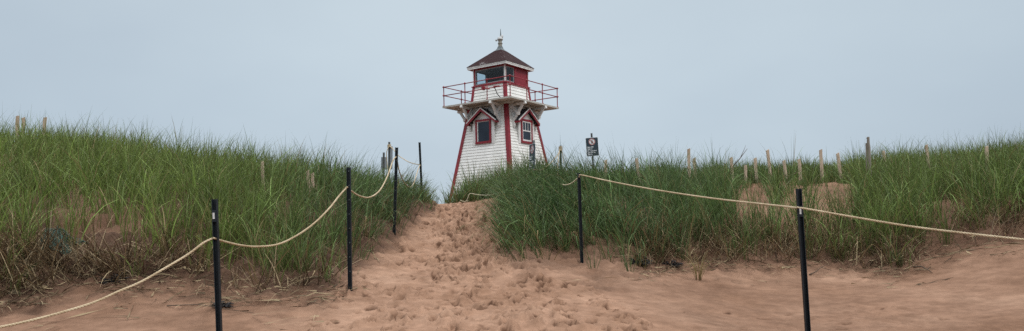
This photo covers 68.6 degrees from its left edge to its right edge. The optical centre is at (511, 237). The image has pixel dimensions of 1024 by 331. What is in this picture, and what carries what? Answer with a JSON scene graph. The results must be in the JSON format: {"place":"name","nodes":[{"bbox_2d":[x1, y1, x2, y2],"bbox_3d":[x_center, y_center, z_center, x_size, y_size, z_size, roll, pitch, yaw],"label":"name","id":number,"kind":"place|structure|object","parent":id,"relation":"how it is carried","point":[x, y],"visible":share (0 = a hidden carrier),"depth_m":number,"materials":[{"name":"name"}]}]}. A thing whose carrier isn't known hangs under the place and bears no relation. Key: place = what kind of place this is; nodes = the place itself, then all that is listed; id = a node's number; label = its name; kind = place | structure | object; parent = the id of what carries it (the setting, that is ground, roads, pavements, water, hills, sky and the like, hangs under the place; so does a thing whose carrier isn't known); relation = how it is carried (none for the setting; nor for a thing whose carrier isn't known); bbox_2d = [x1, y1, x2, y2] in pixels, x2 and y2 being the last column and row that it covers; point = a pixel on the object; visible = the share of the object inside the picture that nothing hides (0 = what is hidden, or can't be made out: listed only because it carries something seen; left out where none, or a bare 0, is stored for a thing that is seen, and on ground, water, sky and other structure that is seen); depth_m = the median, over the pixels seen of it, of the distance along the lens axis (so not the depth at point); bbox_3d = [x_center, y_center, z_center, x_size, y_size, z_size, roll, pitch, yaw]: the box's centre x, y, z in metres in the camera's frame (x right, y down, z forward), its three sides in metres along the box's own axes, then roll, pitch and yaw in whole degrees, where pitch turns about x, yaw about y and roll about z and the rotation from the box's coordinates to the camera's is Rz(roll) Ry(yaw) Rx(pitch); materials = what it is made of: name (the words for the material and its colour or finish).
{"place":"outdoors","nodes":[
{"label":"outdoors","id":0,"kind":"place"},
{"bbox_2d":[0,155,1023,330],"bbox_3d":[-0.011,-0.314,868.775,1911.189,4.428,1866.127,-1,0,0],"label":"sand ground","id":1,"kind":"structure","parent":0,"point":[438,270],"depth_m":8.77,"materials":[{"name":"brown sand"}]},
{"bbox_2d":[15,116,18,141],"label":"wooden stake","id":2,"kind":"object","parent":1,"relation":"on","point":[17,118],"visible":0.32,"depth_m":17.98,"materials":[{"name":"brown wood"}]},
{"bbox_2d":[30,226,87,255],"bbox_3d":[-5.319,0.031,8.750,0.548,0.356,0.486,-1,0,0],"label":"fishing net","id":3,"kind":"object","parent":1,"relation":"on","point":[59,237],"visible":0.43,"depth_m":8.72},
{"bbox_2d":[98,272,129,283],"bbox_3d":[-4.323,0.429,8.174,0.344,0.126,0.257,-1,0,25],"label":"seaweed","id":4,"kind":"object","parent":1,"relation":"on","point":[109,280],"visible":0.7,"depth_m":8.10,"materials":[{"name":"black plant"}]},
{"bbox_2d":[0,202,410,329],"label":"dead grass","id":5,"kind":"structure","parent":1,"relation":"on","point":[36,250],"depth_m":8.21,"materials":[{"name":"brown plant"}]},
{"bbox_2d":[167,304,254,312],"bbox_3d":[-2.966,0.690,7.385,0.988,0.092,0.112,-1,0,10],"label":"twig","id":6,"kind":"object","parent":1,"relation":"on","point":[210,306],"visible":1,"depth_m":7.34,"materials":[{"name":"brown wood"}]},
{"bbox_2d":[211,199,222,330],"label":"fence post","id":7,"kind":"object","parent":1,"relation":"on","point":[216,263],"visible":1,"depth_m":6.40,"materials":[{"name":"black metal"}]},
{"bbox_2d":[0,107,444,296],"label":"dune grass","id":8,"kind":"structure","parent":1,"relation":"on","point":[96,160],"depth_m":10.60,"materials":[{"name":"green plant"}]},
{"bbox_2d":[211,301,233,307],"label":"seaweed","id":9,"kind":"object","parent":1,"relation":"on","point":[225,304],"visible":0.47,"depth_m":7.42,"materials":[{"name":"black plant"}]},
{"bbox_2d":[261,161,264,188],"bbox_3d":[-4.315,-0.990,13.001,0.054,0.690,0.036,-2,0,0],"label":"wooden stake","id":10,"kind":"object","parent":1,"relation":"on","point":[262,170],"visible":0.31,"depth_m":12.98,"materials":[{"name":"brown wood"}]},
{"bbox_2d":[311,173,314,187],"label":"wooden stake","id":11,"kind":"object","parent":1,"relation":"on","point":[312,178],"visible":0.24,"depth_m":12.98,"materials":[{"name":"brown wood"}]},
{"bbox_2d":[346,167,351,290],"bbox_3d":[-1.796,0.096,8.300,0.044,1.757,0.035,-1,0,0],"label":"fence post","id":12,"kind":"object","parent":1,"relation":"on","point":[349,224],"visible":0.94,"depth_m":8.31,"materials":[{"name":"black metal"}]},
{"bbox_2d":[0,144,419,327],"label":"rope","id":13,"kind":"object","parent":12,"relation":"attached to","point":[139,282],"visible":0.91,"depth_m":6.29,"materials":[{"name":"beige fabric"}]},
{"bbox_2d":[381,152,386,175],"bbox_3d":[-3.412,-1.496,20.005,0.165,1.574,0.044,0,0,0],"label":"fence post","id":14,"kind":"object","parent":1,"relation":"on","point":[383,158],"visible":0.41,"depth_m":20.02,"materials":[{"name":"grey wood"}]},
{"bbox_2d":[388,142,392,169],"bbox_3d":[-2.760,-1.365,17.005,0.096,1.629,0.044,1,0,0],"label":"fence post","id":15,"kind":"object","parent":1,"relation":"on","point":[390,154],"visible":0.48,"depth_m":17.02,"materials":[{"name":"grey wood"}]},
{"bbox_2d":[393,147,397,234],"bbox_3d":[-1.822,-0.538,11.700,0.044,1.751,0.035,2,0,0],"label":"fence post","id":16,"kind":"object","parent":1,"relation":"on","point":[395,187],"visible":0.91,"depth_m":11.71,"materials":[{"name":"black metal"}]},
{"bbox_2d":[418,142,422,198],"bbox_3d":[-1.931,-1.160,16.000,0.044,1.767,0.035,-3,0,0],"label":"fence post","id":17,"kind":"object","parent":1,"relation":"on","point":[420,161],"visible":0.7,"depth_m":16.01,"materials":[{"name":"black metal"}]},
{"bbox_2d":[442,29,558,199],"bbox_3d":[-0.465,-4.957,33.992,3.932,9.030,3.952,-1,0,36],"label":"lighthouse","id":18,"kind":"object","parent":1,"relation":"on","point":[501,110],"visible":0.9,"depth_m":33.08,"materials":[{"name":"white wood"}]},
{"bbox_2d":[438,141,569,203],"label":"dune grass","id":19,"kind":"structure","parent":1,"relation":"on","point":[457,195],"depth_m":19.16,"materials":[{"name":"green plant"}]},
{"bbox_2d":[529,140,535,180],"bbox_3d":[0.420,-1.218,15.197,0.053,1.526,0.315,1,0,-21],"label":"warning sign","id":20,"kind":"object","parent":1,"relation":"on","point":[532,147],"visible":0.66,"depth_m":15.18,"materials":[{"name":"grey metal"}]},
{"bbox_2d":[577,173,583,262],"bbox_3d":[0.963,-0.095,10.500,0.044,1.636,0.035,-2,0,0],"label":"fence post","id":21,"kind":"object","parent":1,"relation":"on","point":[580,218],"visible":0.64,"depth_m":10.51,"materials":[{"name":"black metal"}]},
{"bbox_2d":[533,146,1023,240],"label":"rope","id":22,"kind":"object","parent":21,"relation":"attached to","point":[942,230],"visible":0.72,"depth_m":6.71,"materials":[{"name":"beige fabric"}]},
{"bbox_2d":[585,133,598,167],"bbox_3d":[2.062,-1.657,18.991,0.328,2.002,0.053,-3,0,0],"label":"warning sign","id":23,"kind":"object","parent":1,"relation":"on","point":[591,142],"visible":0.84,"depth_m":18.97,"materials":[{"name":"grey metal"}]},
{"bbox_2d":[583,246,601,268],"bbox_3d":[1.085,0.258,9.951,0.374,0.473,0.411,-1,0,0],"label":"grass tuft","id":24,"kind":"object","parent":1,"relation":"on","point":[594,260],"visible":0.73,"depth_m":10.00,"materials":[{"name":"plant"}]},
{"bbox_2d":[618,246,641,272],"bbox_3d":[1.595,0.308,10.193,0.530,0.430,0.345,-1,0,-27],"label":"grass tuft","id":25,"kind":"object","parent":1,"relation":"on","point":[626,264],"visible":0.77,"depth_m":10.18,"materials":[{"name":"plant"}]},
{"bbox_2d":[635,158,640,182],"bbox_3d":[2.648,-1.211,15.601,0.064,0.927,0.040,-8,0,0],"label":"wooden stake","id":26,"kind":"object","parent":1,"relation":"on","point":[636,159],"visible":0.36,"depth_m":15.58,"materials":[{"name":"brown wood"}]},
{"bbox_2d":[628,253,652,264],"bbox_3d":[1.859,0.304,10.853,0.348,0.165,0.322,-1,0,22],"label":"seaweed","id":27,"kind":"object","parent":1,"relation":"on","point":[634,261],"visible":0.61,"depth_m":10.79,"materials":[{"name":"black plant"}]},
{"bbox_2d":[662,259,682,266],"bbox_3d":[2.338,0.366,10.950,0.336,0.103,0.305,-1,0,0],"label":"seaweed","id":28,"kind":"object","parent":1,"relation":"on","point":[675,263],"visible":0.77,"depth_m":10.91,"materials":[{"name":"black plant"}]},
{"bbox_2d":[687,148,690,174],"bbox_3d":[4.057,-1.537,17.200,0.073,1.042,0.048,-2,0,0],"label":"wooden stake","id":29,"kind":"object","parent":1,"relation":"on","point":[688,157],"visible":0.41,"depth_m":17.18,"materials":[{"name":"brown wood"}]},
{"bbox_2d":[678,253,713,280],"bbox_3d":[2.463,0.359,10.101,0.726,0.477,0.664,-1,0,0],"label":"grass tuft","id":30,"kind":"object","parent":1,"relation":"on","point":[699,274],"visible":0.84,"depth_m":10.07,"materials":[{"name":"brown plant"}]},
{"bbox_2d":[730,157,733,179],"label":"wooden stake","id":31,"kind":"object","parent":1,"relation":"on","point":[731,159],"visible":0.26,"depth_m":17.18,"materials":[{"name":"brown wood"}]},
{"bbox_2d":[461,123,1023,269],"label":"dune grass","id":32,"kind":"structure","parent":1,"relation":"on","point":[900,179],"depth_m":12.44,"materials":[{"name":"green plant"}]},
{"bbox_2d":[744,165,746,179],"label":"wooden stake","id":33,"kind":"object","parent":1,"relation":"on","point":[745,173],"visible":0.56,"depth_m":17.18,"materials":[{"name":"brown wood"}]},
{"bbox_2d":[753,158,757,180],"bbox_3d":[5.594,-1.477,17.199,0.074,0.741,0.046,-5,0,0],"label":"wooden stake","id":34,"kind":"object","parent":1,"relation":"on","point":[755,161],"visible":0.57,"depth_m":17.18,"materials":[{"name":"brown wood"}]},
{"bbox_2d":[766,149,770,173],"bbox_3d":[5.902,-1.580,17.199,0.071,0.921,0.048,-6,0,0],"label":"wooden stake","id":35,"kind":"object","parent":1,"relation":"on","point":[768,156],"visible":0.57,"depth_m":17.18,"materials":[{"name":"brown wood"}]},
{"bbox_2d":[782,160,786,177],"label":"wooden stake","id":36,"kind":"object","parent":1,"relation":"on","point":[785,170],"visible":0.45,"depth_m":17.18,"materials":[{"name":"brown wood"}]},
{"bbox_2d":[797,159,801,179],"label":"wooden stake","id":37,"kind":"object","parent":1,"relation":"on","point":[799,161],"visible":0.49,"depth_m":17.18,"materials":[{"name":"brown wood"}]},
{"bbox_2d":[796,188,810,330],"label":"fence post","id":38,"kind":"object","parent":1,"relation":"on","point":[803,263],"visible":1,"depth_m":6.90,"materials":[{"name":"black metal"}]},
{"bbox_2d":[819,149,823,182],"bbox_3d":[7.098,-1.571,17.201,0.071,0.938,0.049,-3,0,0],"label":"wooden stake","id":39,"kind":"object","parent":1,"relation":"on","point":[820,158],"visible":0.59,"depth_m":17.18,"materials":[{"name":"brown wood"}]},
{"bbox_2d":[836,152,841,180],"bbox_3d":[7.516,-1.543,17.199,0.070,0.840,0.046,-8,0,0],"label":"wooden stake","id":40,"kind":"object","parent":1,"relation":"on","point":[838,162],"visible":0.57,"depth_m":17.18,"materials":[{"name":"brown wood"}]},
{"bbox_2d":[865,137,871,181],"bbox_3d":[7.114,-1.355,14.998,0.135,1.332,0.120,-1,0,24],"label":"log post","id":41,"kind":"object","parent":1,"relation":"on","point":[868,149],"visible":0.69,"depth_m":14.96,"materials":[{"name":"grey wood"}]},
{"bbox_2d":[889,246,903,267],"bbox_3d":[5.546,0.235,10.690,0.331,0.396,0.360,-1,0,-33],"label":"grass tuft","id":42,"kind":"object","parent":1,"relation":"on","point":[900,257],"visible":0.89,"depth_m":10.66,"materials":[{"name":"plant"}]},
{"bbox_2d":[925,144,929,164],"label":"wooden stake","id":43,"kind":"object","parent":1,"relation":"on","point":[926,150],"visible":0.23,"depth_m":15.48,"materials":[{"name":"brown wood"}]},
{"bbox_2d":[985,146,988,176],"bbox_3d":[9.499,-1.399,15.001,0.063,0.895,0.043,-2,0,0],"label":"wooden stake","id":44,"kind":"object","parent":1,"relation":"on","point":[986,150],"visible":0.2,"depth_m":14.98,"materials":[{"name":"brown wood"}]},
{"bbox_2d":[0,0,1023,203],"label":"sky","id":45,"kind":"structure","parent":0,"point":[751,75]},
{"bbox_2d":[565,181,1023,287],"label":"dead grass","id":46,"kind":"structure","parent":0,"point":[783,244],"depth_m":11.21,"materials":[{"name":"brown plant"}]}
]}

